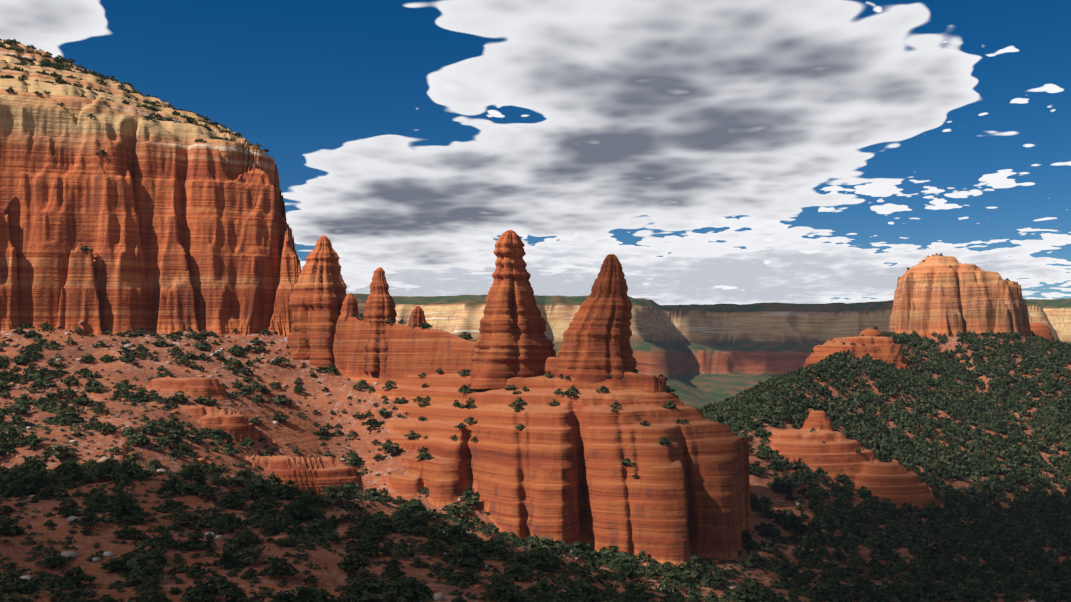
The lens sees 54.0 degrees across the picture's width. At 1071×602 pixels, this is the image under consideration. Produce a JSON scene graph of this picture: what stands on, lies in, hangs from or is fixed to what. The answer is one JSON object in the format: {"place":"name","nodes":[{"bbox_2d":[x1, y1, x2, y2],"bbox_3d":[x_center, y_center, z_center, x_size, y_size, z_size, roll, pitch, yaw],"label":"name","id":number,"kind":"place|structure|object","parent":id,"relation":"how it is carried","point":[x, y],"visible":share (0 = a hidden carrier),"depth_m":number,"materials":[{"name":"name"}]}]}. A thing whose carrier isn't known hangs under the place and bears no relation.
{"place":"outdoors","nodes":[
{"label":"outdoors","id":0,"kind":"place"},
{"bbox_2d":[0,41,1070,601],"bbox_3d":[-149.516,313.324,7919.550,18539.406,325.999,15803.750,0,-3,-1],"label":"terrain","id":1,"kind":"structure","parent":0,"point":[174,225],"depth_m":522.93,"materials":[{"name":"stone"}]},
{"bbox_2d":[286,235,346,366],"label":"rock spire","id":2,"kind":"structure","parent":1,"relation":"on","point":[317,296],"depth_m":531.17,"materials":[{"name":"stone"}]},
{"bbox_2d":[338,293,359,320],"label":"rock spire","id":3,"kind":"structure","parent":1,"relation":"on","point":[349,306],"depth_m":527.49,"materials":[{"name":"stone"}]},
{"bbox_2d":[363,267,396,371],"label":"rock spire","id":4,"kind":"structure","parent":1,"relation":"on","point":[379,307],"depth_m":511.45,"materials":[{"name":"stone"}]},
{"bbox_2d":[408,306,425,338],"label":"rock spire","id":5,"kind":"structure","parent":1,"relation":"on","point":[417,317],"depth_m":502.88,"materials":[{"name":"stone"}]},
{"bbox_2d":[463,230,556,388],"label":"rock spire","id":6,"kind":"structure","parent":1,"relation":"on","point":[512,341],"depth_m":465.30,"materials":[{"name":"stone"}]},
{"bbox_2d":[3,321,1055,601],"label":"boulders","id":7,"kind":"object","parent":1,"relation":"on","point":[203,459],"visible":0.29,"depth_m":355.27,"materials":[{"name":"stone"}]},
{"bbox_2d":[0,39,1070,601],"bbox_3d":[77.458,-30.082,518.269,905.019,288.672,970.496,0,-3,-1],"label":"shrubs","id":8,"kind":"object","parent":1,"relation":"on","point":[990,527],"visible":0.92,"depth_m":410.10,"materials":[{"name":"green plant"}]},
{"bbox_2d":[555,254,638,382],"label":"rock spire","id":9,"kind":"structure","parent":1,"relation":"on","point":[595,347],"depth_m":457.87,"materials":[{"name":"stone"}]},
{"bbox_2d":[0,0,1070,304],"label":"sky","id":10,"kind":"structure","parent":0,"point":[740,152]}
]}

